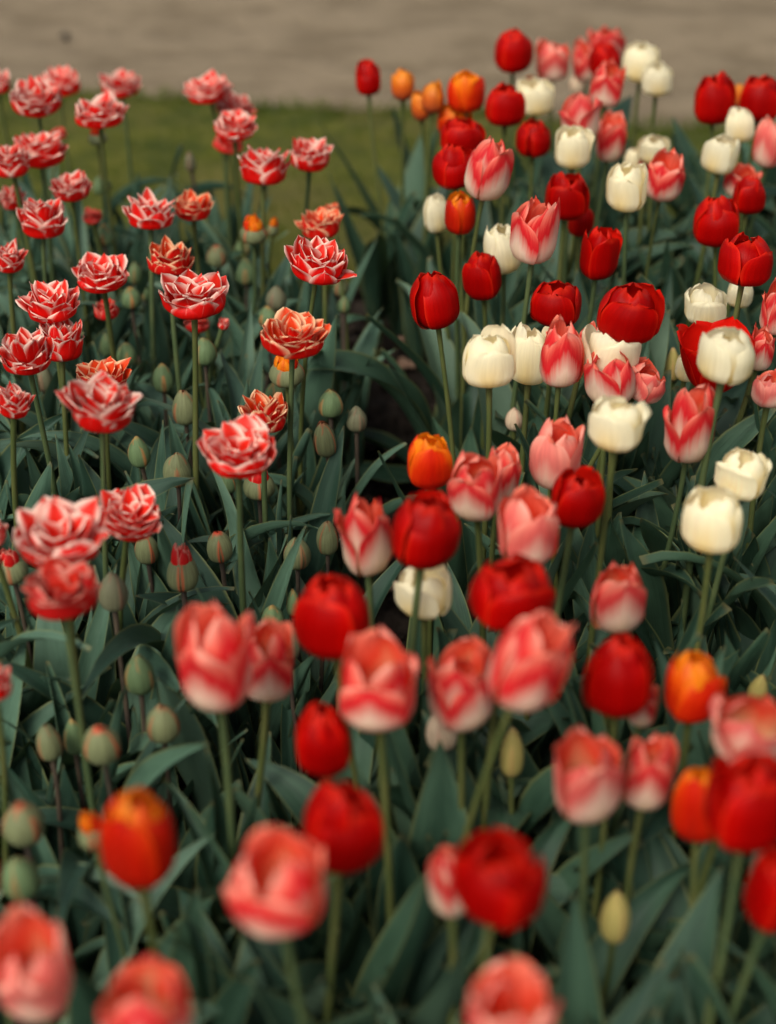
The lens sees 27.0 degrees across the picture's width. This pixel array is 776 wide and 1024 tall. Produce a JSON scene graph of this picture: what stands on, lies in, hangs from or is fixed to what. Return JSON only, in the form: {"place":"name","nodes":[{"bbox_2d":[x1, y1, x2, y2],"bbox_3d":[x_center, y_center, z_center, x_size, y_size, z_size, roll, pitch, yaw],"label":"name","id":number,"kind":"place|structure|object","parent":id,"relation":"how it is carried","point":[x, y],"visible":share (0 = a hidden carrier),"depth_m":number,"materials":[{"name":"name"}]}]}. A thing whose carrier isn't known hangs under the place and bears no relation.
{"place":"outdoors","nodes":[
{"label":"outdoors","id":0,"kind":"place"},
{"bbox_2d":[144,279,437,956],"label":"soil","id":1,"kind":"structure","parent":0,"point":[392,419],"depth_m":2.31,"materials":[{"name":"brown soil"}]},
{"bbox_2d":[0,902,72,1023],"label":"pink tulip","id":2,"kind":"object","parent":1,"relation":"on","point":[36,978],"visible":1,"depth_m":0.97,"materials":[{"name":"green plant"}]},
{"bbox_2d":[9,75,91,319],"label":"double tulip","id":3,"kind":"object","parent":1,"relation":"on","point":[38,97],"visible":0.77,"depth_m":2.11,"materials":[{"name":"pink plant"}]},
{"bbox_2d":[15,279,94,503],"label":"double tulip","id":4,"kind":"object","parent":1,"relation":"on","point":[43,302],"visible":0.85,"depth_m":1.71,"materials":[{"name":"red plant"}]},
{"bbox_2d":[0,521,116,788],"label":"leaf","id":5,"kind":"object","parent":1,"relation":"on","point":[54,653],"visible":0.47,"depth_m":1.54,"materials":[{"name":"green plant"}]},
{"bbox_2d":[0,327,119,564],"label":"double tulip","id":6,"kind":"object","parent":1,"relation":"on","point":[24,351],"visible":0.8,"depth_m":1.61,"materials":[{"name":"red plant"}]},
{"bbox_2d":[0,496,126,853],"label":"double tulip","id":7,"kind":"object","parent":1,"relation":"on","point":[60,528],"visible":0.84,"depth_m":1.31,"materials":[{"name":"pink plant"}]},
{"bbox_2d":[36,723,93,864],"bbox_3d":[-0.281,0.317,1.451,0.036,0.318,0.129,-5,35,-7],"label":"tulip bud","id":8,"kind":"object","parent":1,"relation":"on","point":[49,745],"visible":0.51,"depth_m":1.39,"materials":[{"name":"green plant"}]},
{"bbox_2d":[0,666,140,909],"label":"double tulip","id":9,"kind":"object","parent":1,"relation":"on","point":[92,872],"visible":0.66,"depth_m":1.28,"materials":[{"name":"plant"}]},
{"bbox_2d":[7,724,145,960],"bbox_3d":[-0.263,0.300,1.430,0.148,0.368,0.052,23,41,29],"label":"tulip bud","id":10,"kind":"object","parent":1,"relation":"on","point":[101,745],"visible":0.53,"depth_m":1.33,"materials":[{"name":"green plant"}]},
{"bbox_2d":[2,800,160,1023],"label":"tulip bud","id":11,"kind":"object","parent":1,"relation":"on","point":[23,824],"visible":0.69,"depth_m":1.25,"materials":[{"name":"green plant"}]},
{"bbox_2d":[22,484,161,700],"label":"double tulip","id":12,"kind":"object","parent":1,"relation":"on","point":[133,513],"visible":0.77,"depth_m":1.45,"materials":[{"name":"pink plant"}]},
{"bbox_2d":[46,91,159,339],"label":"double tulip","id":13,"kind":"object","parent":1,"relation":"on","point":[101,112],"visible":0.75,"depth_m":2.09,"materials":[{"name":"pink plant"}]},
{"bbox_2d":[0,557,209,953],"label":"double tulip","id":14,"kind":"object","parent":1,"relation":"on","point":[64,591],"visible":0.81,"depth_m":1.26,"materials":[{"name":"green plant"}]},
{"bbox_2d":[1,831,218,1023],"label":"tulip bud","id":15,"kind":"object","parent":1,"relation":"on","point":[20,881],"visible":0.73,"depth_m":1.29,"materials":[{"name":"green plant"}]},
{"bbox_2d":[71,251,159,457],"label":"double tulip","id":16,"kind":"object","parent":1,"relation":"on","point":[104,274],"visible":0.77,"depth_m":1.80,"materials":[{"name":"red plant"}]},
{"bbox_2d":[0,370,234,705],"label":"double tulip","id":17,"kind":"object","parent":1,"relation":"on","point":[103,403],"visible":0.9,"depth_m":1.43,"materials":[{"name":"plant"}]},
{"bbox_2d":[0,801,234,982],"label":"tulip bud","id":18,"kind":"object","parent":1,"relation":"on","point":[117,943],"visible":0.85,"depth_m":1.28,"materials":[{"name":"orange plant"}]},
{"bbox_2d":[0,689,243,890],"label":"tulip bud","id":19,"kind":"object","parent":1,"relation":"on","point":[162,724],"visible":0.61,"depth_m":1.42,"materials":[{"name":"green plant"}]},
{"bbox_2d":[9,654,247,922],"bbox_3d":[-0.237,0.269,1.501,0.218,0.339,0.071,0,35,0],"label":"tulip bud","id":20,"kind":"object","parent":1,"relation":"on","point":[139,677],"visible":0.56,"depth_m":1.44,"materials":[{"name":"green plant"}]},
{"bbox_2d":[97,953,200,1023],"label":"pink tulip","id":21,"kind":"object","parent":1,"relation":"on","point":[149,988],"visible":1,"depth_m":0.95,"materials":[{"name":"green plant"}]},
{"bbox_2d":[118,187,192,424],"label":"double tulip","id":22,"kind":"object","parent":1,"relation":"on","point":[149,212],"visible":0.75,"depth_m":1.92,"materials":[{"name":"red plant"}]},
{"bbox_2d":[82,572,232,794],"bbox_3d":[-0.229,0.209,1.551,0.183,0.380,0.187,-16,38,-21],"label":"tulip bud","id":23,"kind":"object","parent":1,"relation":"on","point":[113,595],"visible":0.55,"depth_m":1.49,"materials":[{"name":"green plant"}]},
{"bbox_2d":[98,68,254,264],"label":"double tulip","id":24,"kind":"object","parent":1,"relation":"on","point":[122,84],"visible":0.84,"depth_m":2.42,"materials":[{"name":"pink plant"}]},
{"bbox_2d":[99,786,260,1023],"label":"orange tulip","id":25,"kind":"object","parent":1,"relation":"on","point":[137,844],"visible":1,"depth_m":1.03,"materials":[{"name":"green plant"}]},
{"bbox_2d":[0,171,376,1023],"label":"tulip foliage","id":26,"kind":"object","parent":1,"relation":"on","point":[102,645],"visible":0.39,"depth_m":1.71,"materials":[{"name":"green plant"}]},
{"bbox_2d":[81,617,295,925],"bbox_3d":[-0.134,0.295,1.359,0.116,0.458,0.232,25,42,31],"label":"pink tulip","id":27,"kind":"object","parent":1,"relation":"on","point":[272,652],"visible":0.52,"depth_m":1.28,"materials":[{"name":"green plant"}]},
{"bbox_2d":[169,108,257,303],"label":"double tulip","id":28,"kind":"object","parent":1,"relation":"on","point":[236,126],"visible":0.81,"depth_m":2.12,"materials":[{"name":"pink plant"}]},
{"bbox_2d":[147,235,295,497],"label":"double tulip","id":29,"kind":"object","parent":1,"relation":"on","point":[168,256],"visible":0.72,"depth_m":1.81,"materials":[{"name":"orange plant"}]},
{"bbox_2d":[158,268,306,549],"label":"double tulip","id":30,"kind":"object","parent":1,"relation":"on","point":[192,296],"visible":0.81,"depth_m":1.66,"materials":[{"name":"red plant"}]},
{"bbox_2d":[159,413,314,785],"bbox_3d":[-0.143,0.098,1.603,0.121,0.500,0.223,-12,37,-16],"label":"double tulip","id":31,"kind":"object","parent":1,"relation":"on","point":[240,448],"visible":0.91,"depth_m":1.54,"materials":[{"name":"plant"}]},
{"bbox_2d":[159,599,334,934],"bbox_3d":[-0.121,0.299,1.285,0.199,0.536,0.102,16,38,22],"label":"pink tulip","id":32,"kind":"object","parent":1,"relation":"on","point":[213,649],"visible":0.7,"depth_m":1.17,"materials":[{"name":"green plant"}]},
{"bbox_2d":[188,389,309,586],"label":"double tulip","id":33,"kind":"object","parent":1,"relation":"on","point":[270,412],"visible":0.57,"depth_m":1.62,"materials":[{"name":"orange plant"}]},
{"bbox_2d":[142,235,356,515],"bbox_3d":[-0.150,-0.063,1.812,0.201,0.525,0.151,-22,41,-28],"label":"double tulip","id":34,"kind":"object","parent":1,"relation":"on","point":[315,261],"visible":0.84,"depth_m":1.69,"materials":[{"name":"red plant"}]},
{"bbox_2d":[211,144,294,384],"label":"double tulip","id":35,"kind":"object","parent":1,"relation":"on","point":[263,168],"visible":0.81,"depth_m":2.00,"materials":[{"name":"red plant"}]},
{"bbox_2d":[201,825,324,1023],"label":"pink tulip","id":36,"kind":"object","parent":1,"relation":"on","point":[274,888],"visible":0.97,"depth_m":0.96,"materials":[{"name":"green plant"}]},
{"bbox_2d":[169,701,369,973],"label":"red tulip","id":37,"kind":"object","parent":1,"relation":"on","point":[323,745],"visible":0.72,"depth_m":1.17,"materials":[{"name":"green plant"}]},
{"bbox_2d":[253,307,344,662],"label":"double tulip","id":38,"kind":"object","parent":1,"relation":"on","point":[289,334],"visible":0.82,"depth_m":1.64,"materials":[{"name":"orange plant"}]},
{"bbox_2d":[245,573,408,920],"bbox_3d":[-0.044,0.260,1.357,0.060,0.517,0.174,-29,44,-35],"label":"red tulip","id":39,"kind":"object","parent":1,"relation":"on","point":[331,612],"visible":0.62,"depth_m":1.21,"materials":[{"name":"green plant"}]},
{"bbox_2d":[294,206,382,455],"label":"double tulip","id":40,"kind":"object","parent":1,"relation":"on","point":[321,222],"visible":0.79,"depth_m":1.96,"materials":[{"name":"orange plant"}]},
{"bbox_2d":[293,520,402,709],"bbox_3d":[-0.073,0.132,1.703,0.107,0.330,0.237,20,40,26],"label":"tulip bud","id":41,"kind":"object","parent":1,"relation":"on","point":[327,546],"visible":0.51,"depth_m":1.70,"materials":[{"name":"green plant"}]},
{"bbox_2d":[239,778,483,1023],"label":"red tulip","id":42,"kind":"object","parent":1,"relation":"on","point":[343,826],"visible":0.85,"depth_m":1.06,"materials":[{"name":"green plant"}]},
{"bbox_2d":[333,491,392,628],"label":"pink tulip","id":43,"kind":"object","parent":1,"relation":"on","point":[364,528],"visible":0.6,"depth_m":1.36,"materials":[{"name":"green plant"}]},
{"bbox_2d":[328,58,416,357],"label":"red tulip","id":44,"kind":"object","parent":1,"relation":"on","point":[374,282],"visible":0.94,"depth_m":2.38,"materials":[{"name":"green plant"}]},
{"bbox_2d":[318,625,466,1023],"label":"pink tulip","id":45,"kind":"object","parent":1,"relation":"on","point":[379,671],"visible":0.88,"depth_m":1.18,"materials":[{"name":"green plant"}]},
{"bbox_2d":[381,68,438,348],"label":"orange tulip","id":46,"kind":"object","parent":1,"relation":"on","point":[402,84],"visible":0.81,"depth_m":2.40,"materials":[{"name":"orange plant"}]},
{"bbox_2d":[45,116,775,1023],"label":"tulip foliage","id":47,"kind":"object","parent":1,"relation":"on","point":[195,952],"visible":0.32,"depth_m":1.34,"materials":[{"name":"green plant"}]},
{"bbox_2d":[298,190,532,497],"bbox_3d":[0.051,-0.172,2.004,0.347,0.484,0.101,-22,41,-29],"label":"orange tulip","id":48,"kind":"object","parent":1,"relation":"on","point":[460,215],"visible":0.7,"depth_m":1.98,"materials":[{"name":"green plant"}]},
{"bbox_2d":[395,79,449,371],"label":"orange tulip","id":49,"kind":"object","parent":1,"relation":"on","point":[411,266],"visible":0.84,"depth_m":2.37,"materials":[{"name":"orange plant"}]},
{"bbox_2d":[394,565,451,691],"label":"cream tulip","id":50,"kind":"object","parent":1,"relation":"on","point":[436,596],"visible":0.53,"depth_m":1.36,"materials":[{"name":"white plant"}]},
{"bbox_2d":[406,432,452,697],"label":"orange tulip","id":51,"kind":"object","parent":1,"relation":"on","point":[429,463],"visible":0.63,"depth_m":1.49,"materials":[{"name":"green plant"}]},
{"bbox_2d":[377,271,491,602],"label":"red tulip","id":52,"kind":"object","parent":1,"relation":"on","point":[434,301],"visible":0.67,"depth_m":1.70,"materials":[{"name":"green plant"}]},
{"bbox_2d":[393,70,484,305],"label":"orange tulip","id":53,"kind":"object","parent":1,"relation":"on","point":[466,92],"visible":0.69,"depth_m":2.19,"materials":[{"name":"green plant"}]},
{"bbox_2d":[391,635,493,840],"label":"pink tulip","id":54,"kind":"object","parent":1,"relation":"on","point":[461,701],"visible":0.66,"depth_m":1.22,"materials":[{"name":"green plant"}]},
{"bbox_2d":[426,845,464,1023],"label":"pink tulip","id":55,"kind":"object","parent":1,"relation":"on","point":[444,901],"visible":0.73,"depth_m":1.09,"materials":[{"name":"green plant"}]},
{"bbox_2d":[336,489,556,787],"bbox_3d":[0.063,0.194,1.446,0.221,0.524,0.175,0,35,0],"label":"red tulip","id":56,"kind":"object","parent":1,"relation":"on","point":[426,531],"visible":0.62,"depth_m":1.29,"materials":[{"name":"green plant"}]},
{"bbox_2d":[385,135,513,451],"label":"pink tulip","id":57,"kind":"object","parent":1,"relation":"on","point":[489,168],"visible":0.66,"depth_m":1.93,"materials":[{"name":"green plant"}]},
{"bbox_2d":[365,143,544,405],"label":"red tulip","id":58,"kind":"object","parent":1,"relation":"on","point":[449,164],"visible":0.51,"depth_m":1.93,"materials":[{"name":"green plant"}]},
{"bbox_2d":[372,827,546,1023],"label":"red tulip","id":59,"kind":"object","parent":1,"relation":"on","point":[499,878],"visible":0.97,"depth_m":0.97,"materials":[{"name":"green plant"}]},
{"bbox_2d":[431,251,509,488],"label":"red tulip","id":60,"kind":"object","parent":1,"relation":"on","point":[481,277],"visible":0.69,"depth_m":1.80,"materials":[{"name":"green plant"}]},
{"bbox_2d":[368,609,575,1022],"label":"pink tulip","id":61,"kind":"object","parent":1,"relation":"on","point":[529,664],"visible":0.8,"depth_m":1.12,"materials":[{"name":"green plant"}]},
{"bbox_2d":[447,450,502,644],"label":"pink tulip","id":62,"kind":"object","parent":1,"relation":"on","point":[474,489],"visible":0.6,"depth_m":1.41,"materials":[{"name":"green plant"}]},
{"bbox_2d":[455,323,515,623],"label":"cream tulip","id":63,"kind":"object","parent":1,"relation":"on","point":[489,359],"visible":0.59,"depth_m":1.54,"materials":[{"name":"white plant"}]},
{"bbox_2d":[421,553,555,856],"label":"red tulip","id":64,"kind":"object","parent":1,"relation":"on","point":[505,595],"visible":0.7,"depth_m":1.21,"materials":[{"name":"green plant"}]},
{"bbox_2d":[435,484,562,845],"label":"pink tulip","id":65,"kind":"object","parent":1,"relation":"on","point":[528,522],"visible":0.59,"depth_m":1.32,"materials":[{"name":"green plant"}]},
{"bbox_2d":[465,957,560,1023],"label":"pink tulip","id":66,"kind":"object","parent":1,"relation":"on","point":[512,990],"visible":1,"depth_m":0.94,"materials":[{"name":"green plant"}]},
{"bbox_2d":[457,195,584,529],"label":"pink tulip","id":67,"kind":"object","parent":1,"relation":"on","point":[535,222],"visible":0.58,"depth_m":1.74,"materials":[{"name":"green plant"}]},
{"bbox_2d":[444,466,604,632],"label":"red tulip","id":68,"kind":"object","parent":1,"relation":"on","point":[578,497],"visible":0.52,"depth_m":1.37,"materials":[{"name":"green plant"}]},
{"bbox_2d":[497,322,581,530],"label":"cream tulip","id":69,"kind":"object","parent":1,"relation":"on","point":[529,343],"visible":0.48,"depth_m":1.68,"materials":[{"name":"white plant"}]},
{"bbox_2d":[427,632,653,985],"bbox_3d":[0.152,0.311,1.301,0.221,0.498,0.111,24,42,30],"label":"red tulip","id":70,"kind":"object","parent":1,"relation":"on","point":[617,679],"visible":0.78,"depth_m":1.19,"materials":[{"name":"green plant"}]},
{"bbox_2d":[507,280,581,436],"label":"red tulip","id":71,"kind":"object","parent":1,"relation":"on","point":[550,301],"visible":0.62,"depth_m":1.71,"materials":[{"name":"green plant"}]},
{"bbox_2d":[529,414,584,622],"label":"pink tulip","id":72,"kind":"object","parent":1,"relation":"on","point":[556,448],"visible":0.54,"depth_m":1.49,"materials":[{"name":"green plant"}]},
{"bbox_2d":[490,314,627,623],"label":"pink tulip","id":73,"kind":"object","parent":1,"relation":"on","point":[561,359],"visible":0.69,"depth_m":1.58,"materials":[{"name":"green plant"}]},
{"bbox_2d":[540,57,625,252],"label":"pink tulip","id":74,"kind":"object","parent":1,"relation":"on","point":[607,83],"visible":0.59,"depth_m":2.19,"materials":[{"name":"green plant"}]},
{"bbox_2d":[481,560,692,756],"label":"pink tulip","id":75,"kind":"object","parent":1,"relation":"on","point":[618,599],"visible":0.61,"depth_m":1.32,"materials":[{"name":"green plant"}]},
{"bbox_2d":[549,890,629,1014],"bbox_3d":[0.126,0.437,1.240,0.070,0.362,0.192,16,38,22],"label":"tulip bud","id":76,"kind":"object","parent":1,"relation":"on","point":[615,920],"visible":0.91,"depth_m":1.18,"materials":[{"name":"yellow plant"}]},
{"bbox_2d":[488,351,701,598],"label":"pink tulip","id":77,"kind":"object","parent":1,"relation":"on","point":[615,377],"visible":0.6,"depth_m":1.56,"materials":[{"name":"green plant"}]},
{"bbox_2d":[575,226,622,422],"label":"red tulip","id":78,"kind":"object","parent":1,"relation":"on","point":[600,251],"visible":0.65,"depth_m":1.80,"materials":[{"name":"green plant"}]},
{"bbox_2d":[559,324,641,568],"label":"cream tulip","id":79,"kind":"object","parent":1,"relation":"on","point":[606,348],"visible":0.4,"depth_m":1.59,"materials":[{"name":"beige plant"}]},
{"bbox_2d":[557,395,650,678],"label":"cream tulip","id":80,"kind":"object","parent":1,"relation":"on","point":[616,424],"visible":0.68,"depth_m":1.37,"materials":[{"name":"beige plant"}]},
{"bbox_2d":[514,91,693,284],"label":"pink tulip","id":81,"kind":"object","parent":1,"relation":"on","point":[582,110],"visible":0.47,"depth_m":2.10,"materials":[{"name":"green plant"}]},
{"bbox_2d":[470,724,745,1023],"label":"pink tulip","id":82,"kind":"object","parent":1,"relation":"on","point":[588,778],"visible":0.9,"depth_m":1.14,"materials":[{"name":"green plant"}]},
{"bbox_2d":[567,732,677,1023],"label":"pink tulip","id":83,"kind":"object","parent":1,"relation":"on","point":[650,766],"visible":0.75,"depth_m":1.18,"materials":[{"name":"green plant"}]},
{"bbox_2d":[583,282,667,520],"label":"red tulip","id":84,"kind":"object","parent":1,"relation":"on","point":[632,312],"visible":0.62,"depth_m":1.57,"materials":[{"name":"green plant"}]},
{"bbox_2d":[586,147,685,313],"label":"pink tulip","id":85,"kind":"object","parent":1,"relation":"on","point":[666,177],"visible":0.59,"depth_m":1.95,"materials":[{"name":"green plant"}]},
{"bbox_2d":[594,108,682,283],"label":"pink tulip","id":86,"kind":"object","parent":1,"relation":"on","point":[611,138],"visible":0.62,"depth_m":2.17,"materials":[{"name":"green plant"}]},
{"bbox_2d":[606,161,678,340],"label":"cream tulip","id":87,"kind":"object","parent":1,"relation":"on","point":[626,186],"visible":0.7,"depth_m":1.86,"materials":[{"name":"beige plant"}]},
{"bbox_2d":[606,650,726,862],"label":"orange tulip","id":88,"kind":"object","parent":1,"relation":"on","point":[695,683],"visible":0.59,"depth_m":1.21,"materials":[{"name":"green plant"}]},
{"bbox_2d":[627,766,713,1011],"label":"orange tulip","id":89,"kind":"object","parent":1,"relation":"on","point":[689,822],"visible":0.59,"depth_m":1.28,"materials":[{"name":"green plant"}]},
{"bbox_2d":[629,382,716,659],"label":"pink tulip","id":90,"kind":"object","parent":1,"relation":"on","point":[688,418],"visible":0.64,"depth_m":1.50,"materials":[{"name":"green plant"}]},
{"bbox_2d":[589,447,771,716],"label":"cream tulip","id":91,"kind":"object","parent":1,"relation":"on","point":[742,474],"visible":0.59,"depth_m":1.46,"materials":[{"name":"white plant"}]},
{"bbox_2d":[597,693,775,1023],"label":"pink tulip","id":92,"kind":"object","parent":1,"relation":"on","point":[745,724],"visible":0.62,"depth_m":1.15,"materials":[{"name":"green plant"}]},
{"bbox_2d":[638,70,735,264],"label":"red tulip","id":93,"kind":"object","parent":1,"relation":"on","point":[714,99],"visible":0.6,"depth_m":2.15,"materials":[{"name":"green plant"}]},
{"bbox_2d":[614,316,763,532],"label":"red tulip","id":94,"kind":"object","parent":1,"relation":"on","point":[689,338],"visible":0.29,"depth_m":1.68,"materials":[{"name":"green plant"}]},
{"bbox_2d":[618,327,773,664],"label":"cream tulip","id":95,"kind":"object","parent":1,"relation":"on","point":[726,355],"visible":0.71,"depth_m":1.51,"materials":[{"name":"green plant"}]},
{"bbox_2d":[641,282,761,492],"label":"cream tulip","id":96,"kind":"object","parent":1,"relation":"on","point":[705,301],"visible":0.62,"depth_m":1.74,"materials":[{"name":"beige plant"}]},
{"bbox_2d":[647,231,772,512],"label":"red tulip","id":97,"kind":"object","parent":1,"relation":"on","point":[744,260],"visible":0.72,"depth_m":1.68,"materials":[{"name":"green plant"}]},
{"bbox_2d":[693,195,739,287],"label":"red tulip","id":98,"kind":"object","parent":1,"relation":"on","point":[716,221],"visible":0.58,"depth_m":1.86,"materials":[{"name":"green plant"}]},
{"bbox_2d":[663,486,771,724],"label":"cream tulip","id":99,"kind":"object","parent":1,"relation":"on","point":[712,520],"visible":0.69,"depth_m":1.33,"materials":[{"name":"white plant"}]},
{"bbox_2d":[679,847,775,1023],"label":"red tulip","id":100,"kind":"object","parent":1,"relation":"on","point":[759,896],"visible":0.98,"depth_m":1.03,"materials":[{"name":"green plant"}]},
{"bbox_2d":[680,753,775,1023],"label":"red tulip","id":101,"kind":"object","parent":1,"relation":"on","point":[740,805],"visible":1,"depth_m":1.03,"materials":[{"name":"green plant"}]},
{"bbox_2d":[0,77,775,293],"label":"lawn","id":102,"kind":"structure","parent":0,"point":[81,164],"depth_m":3.10,"materials":[{"name":"green plant"}]},
{"bbox_2d":[0,0,775,128],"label":"path","id":103,"kind":"structure","parent":0,"point":[309,50],"depth_m":3.68,"materials":[{"name":"beige concrete"}]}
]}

